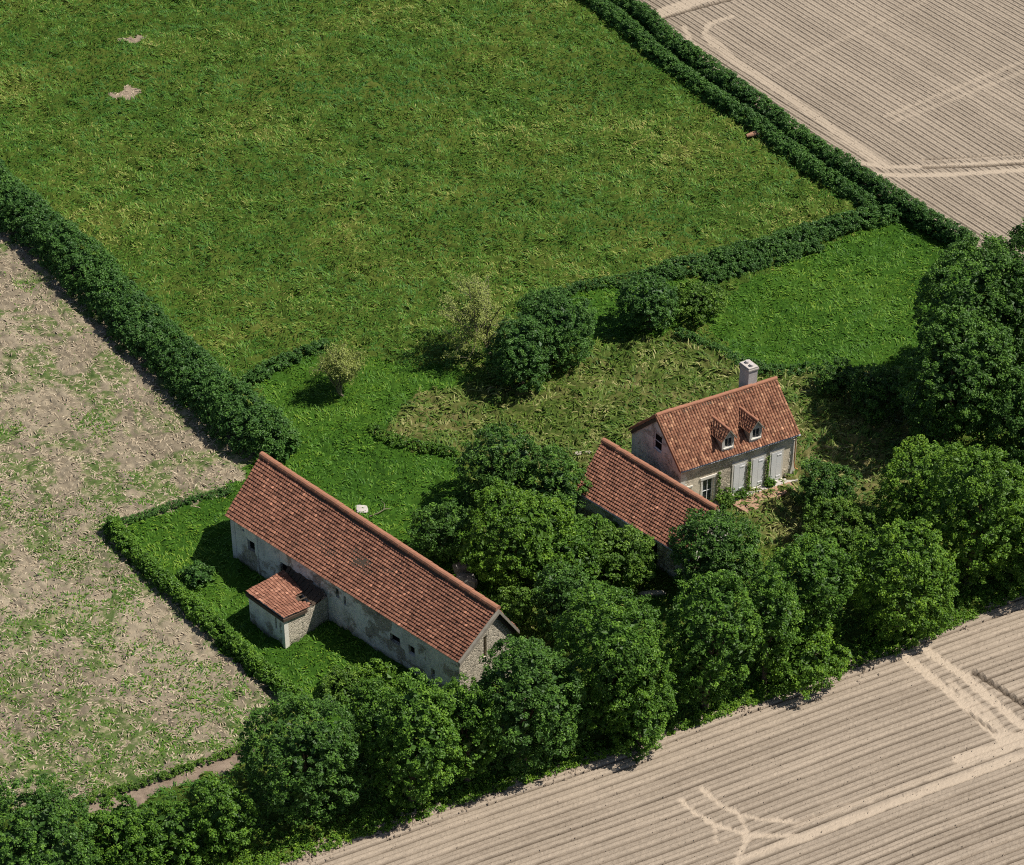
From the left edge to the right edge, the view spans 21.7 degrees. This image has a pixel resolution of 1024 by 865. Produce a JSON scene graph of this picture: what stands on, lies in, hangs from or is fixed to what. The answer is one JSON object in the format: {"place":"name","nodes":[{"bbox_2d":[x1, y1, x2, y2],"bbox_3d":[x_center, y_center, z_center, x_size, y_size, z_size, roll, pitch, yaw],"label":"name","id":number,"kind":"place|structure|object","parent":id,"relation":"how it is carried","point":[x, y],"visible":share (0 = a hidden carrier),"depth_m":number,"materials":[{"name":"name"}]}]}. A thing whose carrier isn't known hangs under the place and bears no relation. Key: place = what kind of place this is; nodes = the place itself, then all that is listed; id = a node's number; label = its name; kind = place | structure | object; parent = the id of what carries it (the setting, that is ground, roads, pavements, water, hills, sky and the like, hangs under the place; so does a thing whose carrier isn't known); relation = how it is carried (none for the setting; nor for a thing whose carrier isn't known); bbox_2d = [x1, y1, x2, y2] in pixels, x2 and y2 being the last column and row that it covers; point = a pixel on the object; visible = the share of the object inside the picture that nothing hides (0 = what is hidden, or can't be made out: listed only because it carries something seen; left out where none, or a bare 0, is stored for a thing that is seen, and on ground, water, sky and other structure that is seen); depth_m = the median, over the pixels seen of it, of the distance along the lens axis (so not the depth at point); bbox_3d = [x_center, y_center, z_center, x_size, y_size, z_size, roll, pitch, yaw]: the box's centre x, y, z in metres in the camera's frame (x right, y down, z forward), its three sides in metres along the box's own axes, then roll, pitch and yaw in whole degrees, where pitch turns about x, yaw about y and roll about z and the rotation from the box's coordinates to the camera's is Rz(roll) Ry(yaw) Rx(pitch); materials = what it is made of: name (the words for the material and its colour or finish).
{"place":"outdoors","nodes":[
{"label":"outdoors","id":0,"kind":"place"},
{"bbox_2d":[108,35,145,99],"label":"bare ground","id":1,"kind":"structure","parent":0,"point":[128,88],"depth_m":209.39,"materials":[{"name":"soil"}]},
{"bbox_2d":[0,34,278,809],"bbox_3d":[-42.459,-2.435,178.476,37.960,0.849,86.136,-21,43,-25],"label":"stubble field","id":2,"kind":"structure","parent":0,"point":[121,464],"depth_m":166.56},
{"bbox_2d":[0,253,276,810],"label":"field weeds","id":3,"kind":"object","parent":2,"relation":"on","point":[235,731],"visible":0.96,"depth_m":157.44,"materials":[{"name":"green plant"}]},
{"bbox_2d":[73,749,254,812],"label":"dirt track","id":4,"kind":"structure","parent":0,"point":[141,794],"depth_m":150.05,"materials":[{"name":"beige soil"}]},
{"bbox_2d":[0,0,1023,864],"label":"pasture","id":5,"kind":"structure","parent":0,"point":[384,302],"depth_m":199.78,"materials":[{"name":"green plant"}]},
{"bbox_2d":[0,769,102,864],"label":"broadleaf tree","id":6,"kind":"object","parent":5,"relation":"on","point":[36,847],"visible":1,"depth_m":141.11,"materials":[{"name":"green plant"}]},
{"bbox_2d":[81,793,158,864],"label":"broadleaf tree","id":7,"kind":"object","parent":5,"relation":"on","point":[118,828],"visible":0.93,"depth_m":143.12,"materials":[{"name":"green plant"}]},
{"bbox_2d":[0,157,302,460],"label":"hedge","id":8,"kind":"object","parent":5,"relation":"on","point":[156,345],"visible":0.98,"depth_m":181.62,"materials":[{"name":"green plant"}]},
{"bbox_2d":[59,742,244,812],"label":"hedge","id":9,"kind":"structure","parent":5,"relation":"on","point":[161,774],"depth_m":149.88,"materials":[{"name":"green plant"}]},
{"bbox_2d":[124,792,213,864],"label":"broadleaf tree","id":10,"kind":"object","parent":5,"relation":"on","point":[173,824],"visible":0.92,"depth_m":143.62,"materials":[{"name":"green plant"}]},
{"bbox_2d":[191,776,260,854],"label":"broadleaf tree","id":11,"kind":"object","parent":5,"relation":"on","point":[221,822],"visible":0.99,"depth_m":143.57,"materials":[{"name":"green plant"}]},
{"bbox_2d":[237,688,367,827],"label":"broadleaf tree","id":12,"kind":"object","parent":5,"relation":"on","point":[311,760],"visible":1,"depth_m":144.02,"materials":[{"name":"green plant"}]},
{"bbox_2d":[340,676,403,761],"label":"broadleaf tree","id":13,"kind":"object","parent":5,"relation":"on","point":[370,694],"visible":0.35,"depth_m":148.03,"materials":[{"name":"green plant"}]},
{"bbox_2d":[225,451,519,697],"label":"stone barn","id":14,"kind":"structure","parent":5,"relation":"on","point":[391,596],"depth_m":157.64,"materials":[{"name":"tile"}]},
{"bbox_2d":[250,541,254,549],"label":"window","id":15,"kind":"structure","parent":14,"relation":"in","point":[252,545],"depth_m":163.23,"materials":[{"name":"black glass"}]},
{"bbox_2d":[245,566,327,648],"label":"lean to shed","id":16,"kind":"object","parent":14,"relation":"attached to","point":[284,612],"visible":1,"depth_m":158.98,"materials":[{"name":"tile"}]},
{"bbox_2d":[359,667,462,808],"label":"broadleaf tree","id":17,"kind":"object","parent":5,"relation":"on","point":[412,756],"visible":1,"depth_m":144.45,"materials":[{"name":"green plant"}]},
{"bbox_2d":[427,672,502,785],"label":"broadleaf tree","id":18,"kind":"object","parent":5,"relation":"on","point":[472,724],"visible":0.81,"depth_m":146.07,"materials":[{"name":"green plant"}]},
{"bbox_2d":[436,270,513,367],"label":"bush","id":19,"kind":"object","parent":5,"relation":"on","point":[482,308],"visible":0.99,"depth_m":178.87,"materials":[{"name":"green plant"}]},
{"bbox_2d":[453,421,540,516],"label":"broadleaf tree","id":20,"kind":"object","parent":5,"relation":"on","point":[505,467],"visible":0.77,"depth_m":166.16,"materials":[{"name":"green plant"}]},
{"bbox_2d":[493,580,541,629],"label":"broadleaf tree","id":21,"kind":"object","parent":5,"relation":"on","point":[518,609],"visible":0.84,"depth_m":159.09,"materials":[{"name":"green plant"}]},
{"bbox_2d":[456,478,580,595],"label":"broadleaf tree","id":22,"kind":"object","parent":5,"relation":"on","point":[519,538],"visible":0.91,"depth_m":160.41,"materials":[{"name":"green plant"}]},
{"bbox_2d":[477,634,585,780],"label":"broadleaf tree","id":23,"kind":"object","parent":5,"relation":"on","point":[514,704],"visible":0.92,"depth_m":146.07,"materials":[{"name":"green plant"}]},
{"bbox_2d":[517,443,593,526],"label":"broadleaf tree","id":24,"kind":"object","parent":5,"relation":"on","point":[555,480],"visible":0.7,"depth_m":165.32,"materials":[{"name":"green plant"}]},
{"bbox_2d":[519,524,602,600],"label":"broadleaf tree","id":25,"kind":"object","parent":5,"relation":"on","point":[579,538],"visible":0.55,"depth_m":160.28,"materials":[{"name":"green plant"}]},
{"bbox_2d":[527,674,595,757],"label":"broadleaf tree","id":26,"kind":"object","parent":5,"relation":"on","point":[580,719],"visible":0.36,"depth_m":149.31,"materials":[{"name":"green plant"}]},
{"bbox_2d":[530,561,608,652],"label":"broadleaf tree","id":27,"kind":"object","parent":5,"relation":"on","point":[559,600],"visible":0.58,"depth_m":156.27,"materials":[{"name":"green plant"}]},
{"bbox_2d":[133,560,1023,864],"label":"verge weeds","id":28,"kind":"object","parent":5,"relation":"on","point":[733,702],"visible":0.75,"depth_m":150.66,"materials":[{"name":"green plant"}]},
{"bbox_2d":[558,513,622,574],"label":"broadleaf tree","id":29,"kind":"object","parent":5,"relation":"on","point":[583,522],"visible":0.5,"depth_m":163.22,"materials":[{"name":"green plant"}]},
{"bbox_2d":[550,579,677,738],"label":"broadleaf tree","id":30,"kind":"object","parent":5,"relation":"on","point":[626,638],"visible":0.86,"depth_m":148.40,"materials":[{"name":"green plant"}]},
{"bbox_2d":[577,523,658,596],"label":"broadleaf tree","id":31,"kind":"object","parent":5,"relation":"on","point":[616,562],"visible":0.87,"depth_m":161.36,"materials":[{"name":"green plant"}]},
{"bbox_2d":[599,671,677,763],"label":"broadleaf tree","id":32,"kind":"object","parent":5,"relation":"on","point":[644,722],"visible":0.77,"depth_m":149.66,"materials":[{"name":"green plant"}]},
{"bbox_2d":[576,438,728,582],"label":"tiled outbuilding","id":33,"kind":"structure","parent":5,"relation":"on","point":[640,494],"depth_m":164.47,"materials":[{"name":"tile"}]},
{"bbox_2d":[645,542,656,564],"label":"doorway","id":34,"kind":"structure","parent":33,"relation":"in","point":[654,547],"depth_m":164.07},
{"bbox_2d":[639,590,665,596],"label":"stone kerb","id":35,"kind":"structure","parent":5,"relation":"on","point":[654,592],"depth_m":162.13,"materials":[{"name":"grey stone"}]},
{"bbox_2d":[301,0,1023,864],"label":"field clods","id":36,"kind":"object","parent":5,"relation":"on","point":[909,652],"visible":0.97,"depth_m":155.37,"materials":[{"name":"soil"}]},
{"bbox_2d":[662,569,765,710],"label":"broadleaf tree","id":37,"kind":"object","parent":5,"relation":"on","point":[698,626],"visible":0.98,"depth_m":149.99,"materials":[{"name":"green plant"}]},
{"bbox_2d":[667,504,763,603],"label":"broadleaf tree","id":38,"kind":"object","parent":5,"relation":"on","point":[721,549],"visible":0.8,"depth_m":159.19,"materials":[{"name":"green plant"}]},
{"bbox_2d":[586,0,880,206],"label":"hedge","id":39,"kind":"object","parent":5,"relation":"on","point":[608,10],"visible":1,"depth_m":205.89,"materials":[{"name":"green plant"}]},
{"bbox_2d":[746,130,758,136],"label":"hollow log","id":40,"kind":"object","parent":5,"relation":"on","point":[752,134],"visible":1,"depth_m":203.60,"materials":[{"name":"brown wood"}]},
{"bbox_2d":[731,559,804,684],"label":"broadleaf tree","id":41,"kind":"object","parent":5,"relation":"on","point":[774,624],"visible":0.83,"depth_m":151.84,"materials":[{"name":"green plant"}]},
{"bbox_2d":[749,618,852,700],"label":"broadleaf tree","id":42,"kind":"object","parent":5,"relation":"on","point":[797,663],"visible":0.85,"depth_m":154.46,"materials":[{"name":"green plant"}]},
{"bbox_2d":[757,529,858,650],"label":"broadleaf tree","id":43,"kind":"object","parent":5,"relation":"on","point":[819,576],"visible":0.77,"depth_m":154.23,"materials":[{"name":"green plant"}]},
{"bbox_2d":[802,495,891,576],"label":"bush","id":44,"kind":"object","parent":5,"relation":"on","point":[846,540],"visible":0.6,"depth_m":163.55,"materials":[{"name":"green plant"}]},
{"bbox_2d":[845,516,960,644],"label":"broadleaf tree","id":45,"kind":"object","parent":5,"relation":"on","point":[896,588],"visible":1,"depth_m":155.54,"materials":[{"name":"green plant"}]},
{"bbox_2d":[867,434,967,546],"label":"broadleaf tree","id":46,"kind":"object","parent":5,"relation":"on","point":[912,507],"visible":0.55,"depth_m":163.35,"materials":[{"name":"green plant"}]},
{"bbox_2d":[890,303,1016,452],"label":"broadleaf tree","id":47,"kind":"object","parent":5,"relation":"on","point":[952,404],"visible":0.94,"depth_m":168.63,"materials":[{"name":"green plant"}]},
{"bbox_2d":[912,231,1023,404],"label":"broadleaf tree","id":48,"kind":"object","parent":5,"relation":"on","point":[939,275],"visible":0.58,"depth_m":170.19,"materials":[{"name":"green plant"}]},
{"bbox_2d":[921,441,1023,585],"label":"broadleaf tree","id":49,"kind":"object","parent":5,"relation":"on","point":[971,523],"visible":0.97,"depth_m":158.19,"materials":[{"name":"green plant"}]},
{"bbox_2d":[968,218,1023,380],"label":"broadleaf tree","id":50,"kind":"object","parent":5,"relation":"on","point":[1017,239],"visible":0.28,"depth_m":172.80,"materials":[{"name":"green plant"}]},
{"bbox_2d":[977,362,1023,478],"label":"broadleaf tree","id":51,"kind":"object","parent":5,"relation":"on","point":[1014,419],"visible":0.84,"depth_m":168.07,"materials":[{"name":"green plant"}]},
{"bbox_2d":[983,485,1023,597],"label":"broadleaf tree","id":52,"kind":"object","parent":5,"relation":"on","point":[1014,566],"visible":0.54,"depth_m":160.61,"materials":[{"name":"green plant"}]},
{"bbox_2d":[126,217,972,729],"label":"meadow grass","id":53,"kind":"structure","parent":0,"point":[314,666],"depth_m":177.99,"materials":[{"name":"green plant"}]},
{"bbox_2d":[121,485,234,524],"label":"hedge","id":54,"kind":"object","parent":53,"relation":"on","point":[153,511],"visible":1,"depth_m":168.79,"materials":[{"name":"green plant"}]},
{"bbox_2d":[176,559,215,588],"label":"bush","id":55,"kind":"object","parent":53,"relation":"on","point":[195,573],"visible":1,"depth_m":162.83,"materials":[{"name":"green plant"}]},
{"bbox_2d":[103,515,316,716],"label":"hedge","id":56,"kind":"object","parent":53,"relation":"on","point":[223,632],"visible":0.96,"depth_m":159.91,"materials":[{"name":"green plant"}]},
{"bbox_2d":[241,338,329,384],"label":"hedge","id":57,"kind":"object","parent":53,"relation":"on","point":[287,356],"visible":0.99,"depth_m":180.40,"materials":[{"name":"green plant"}]},
{"bbox_2d":[315,663,360,705],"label":"bush","id":58,"kind":"object","parent":53,"relation":"on","point":[336,685],"visible":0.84,"depth_m":154.31,"materials":[{"name":"green plant"}]},
{"bbox_2d":[309,338,369,396],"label":"bush","id":59,"kind":"object","parent":53,"relation":"on","point":[342,363],"visible":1,"depth_m":176.22,"materials":[{"name":"green plant"}]},
{"bbox_2d":[356,505,367,512],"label":"stone slab","id":60,"kind":"structure","parent":53,"relation":"on","point":[359,508],"depth_m":168.66,"materials":[{"name":"white stone"}]},
{"bbox_2d":[353,658,402,696],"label":"bush","id":61,"kind":"object","parent":53,"relation":"on","point":[371,673],"visible":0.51,"depth_m":154.62,"materials":[{"name":"green plant"}]},
{"bbox_2d":[368,422,460,456],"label":"hedge","id":62,"kind":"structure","parent":53,"relation":"on","point":[423,445],"depth_m":173.40,"materials":[{"name":"green plant"}]},
{"bbox_2d":[407,498,472,563],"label":"broadleaf tree","id":63,"kind":"object","parent":53,"relation":"on","point":[446,529],"visible":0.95,"depth_m":163.05,"materials":[{"name":"green plant"}]},
{"bbox_2d":[452,560,469,573],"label":"boulder","id":64,"kind":"object","parent":53,"relation":"on","point":[458,568],"visible":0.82,"depth_m":163.52,"materials":[{"name":"stone"}]},
{"bbox_2d":[456,572,477,588],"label":"boulder","id":65,"kind":"object","parent":53,"relation":"on","point":[469,579],"visible":0.65,"depth_m":162.50,"materials":[{"name":"stone"}]},
{"bbox_2d":[515,265,664,306],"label":"hedge","id":66,"kind":"object","parent":53,"relation":"on","point":[654,269],"visible":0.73,"depth_m":188.00,"materials":[{"name":"green plant"}]},
{"bbox_2d":[615,272,679,330],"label":"bush","id":67,"kind":"object","parent":53,"relation":"on","point":[649,309],"visible":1,"depth_m":181.94,"materials":[{"name":"green plant"}]},
{"bbox_2d":[671,279,730,325],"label":"bush","id":68,"kind":"object","parent":53,"relation":"on","point":[697,303],"visible":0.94,"depth_m":184.07,"materials":[{"name":"green plant"}]},
{"bbox_2d":[657,202,907,284],"bbox_3d":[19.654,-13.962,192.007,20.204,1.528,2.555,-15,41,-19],"label":"hedge","id":69,"kind":"object","parent":53,"relation":"on","point":[764,245],"visible":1,"depth_m":191.62,"materials":[{"name":"green plant"}]},
{"bbox_2d":[370,331,923,547],"bbox_3d":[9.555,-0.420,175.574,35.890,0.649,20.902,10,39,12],"label":"rough grassland","id":70,"kind":"structure","parent":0,"point":[638,377],"depth_m":176.76,"materials":[{"name":"green plant"}]},
{"bbox_2d":[484,312,557,392],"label":"bush","id":71,"kind":"object","parent":70,"relation":"on","point":[522,365],"visible":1,"depth_m":176.62,"materials":[{"name":"green plant"}]},
{"bbox_2d":[515,286,597,371],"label":"bush","id":72,"kind":"object","parent":70,"relation":"on","point":[564,329],"visible":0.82,"depth_m":178.90,"materials":[{"name":"green plant"}]},
{"bbox_2d":[628,359,800,505],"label":"farmhouse","id":73,"kind":"object","parent":70,"relation":"on","point":[696,446],"visible":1,"depth_m":168.03,"materials":[{"name":"orange tile"}]},
{"bbox_2d":[654,433,661,451],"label":"window","id":74,"kind":"structure","parent":73,"relation":"in","point":[658,440],"depth_m":167.80,"materials":[{"name":"black glass"}]},
{"bbox_2d":[702,478,712,499],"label":"window","id":75,"kind":"structure","parent":73,"relation":"in","point":[707,488],"depth_m":168.70,"materials":[{"name":"glass"}]},
{"bbox_2d":[715,471,721,500],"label":"climbing plant","id":76,"kind":"object","parent":73,"relation":"attached to","point":[718,482],"visible":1,"depth_m":168.55,"materials":[{"name":"green plant"}]},
{"bbox_2d":[746,462,751,489],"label":"climbing plant","id":77,"kind":"object","parent":73,"relation":"attached to","point":[748,474],"visible":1,"depth_m":169.38,"materials":[{"name":"green plant"}]},
{"bbox_2d":[764,456,769,480],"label":"climbing plant","id":78,"kind":"object","parent":73,"relation":"attached to","point":[767,470],"visible":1,"depth_m":169.78,"materials":[{"name":"green plant"}]},
{"bbox_2d":[716,487,739,507],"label":"garden shrub","id":79,"kind":"object","parent":70,"relation":"on","point":[727,498],"visible":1,"depth_m":168.84,"materials":[{"name":"green plant"}]},
{"bbox_2d":[733,487,752,498],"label":"garden shrub","id":80,"kind":"object","parent":70,"relation":"on","point":[743,494],"visible":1,"depth_m":169.43,"materials":[{"name":"green plant"}]},
{"bbox_2d":[674,326,820,376],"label":"scrub strip","id":81,"kind":"object","parent":70,"relation":"on","point":[694,336],"visible":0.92,"depth_m":180.87,"materials":[{"name":"green plant"}]},
{"bbox_2d":[763,477,776,486],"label":"garden shrub","id":82,"kind":"object","parent":70,"relation":"on","point":[770,482],"visible":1,"depth_m":170.33,"materials":[{"name":"green plant"}]},
{"bbox_2d":[790,456,865,519],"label":"bush","id":83,"kind":"object","parent":70,"relation":"on","point":[827,487],"visible":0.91,"depth_m":166.66,"materials":[{"name":"green plant"}]},
{"bbox_2d":[813,355,862,397],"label":"bush","id":84,"kind":"object","parent":70,"relation":"on","point":[835,381],"visible":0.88,"depth_m":177.72,"materials":[{"name":"green plant"}]},
{"bbox_2d":[846,363,906,423],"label":"bush","id":85,"kind":"object","parent":70,"relation":"on","point":[877,388],"visible":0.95,"depth_m":175.11,"materials":[{"name":"green plant"}]},
{"bbox_2d":[279,593,1023,864],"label":"ploughed field","id":86,"kind":"structure","parent":0,"point":[833,746],"depth_m":149.32,"materials":[{"name":"beige soil"}]},
{"bbox_2d":[257,602,1009,864],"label":"soil clods","id":87,"kind":"object","parent":86,"relation":"on","point":[413,822],"visible":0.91,"depth_m":149.00,"materials":[{"name":"beige soil"}]},
{"bbox_2d":[732,482,795,513],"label":"brick path","id":88,"kind":"structure","parent":0,"point":[751,504],"depth_m":169.42,"materials":[{"name":"beige brick"}]},
{"bbox_2d":[639,0,1023,269],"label":"drilled field","id":89,"kind":"structure","parent":0,"point":[861,55],"depth_m":210.74,"materials":[{"name":"beige soil"}]},
{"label":"soil bed","id":90,"kind":"structure","parent":0,"visible":0},
{"bbox_2d":[609,0,976,252],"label":"hedge","id":91,"kind":"object","parent":90,"relation":"on","point":[748,95],"visible":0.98,"depth_m":202.90,"materials":[{"name":"green plant"}]}
]}

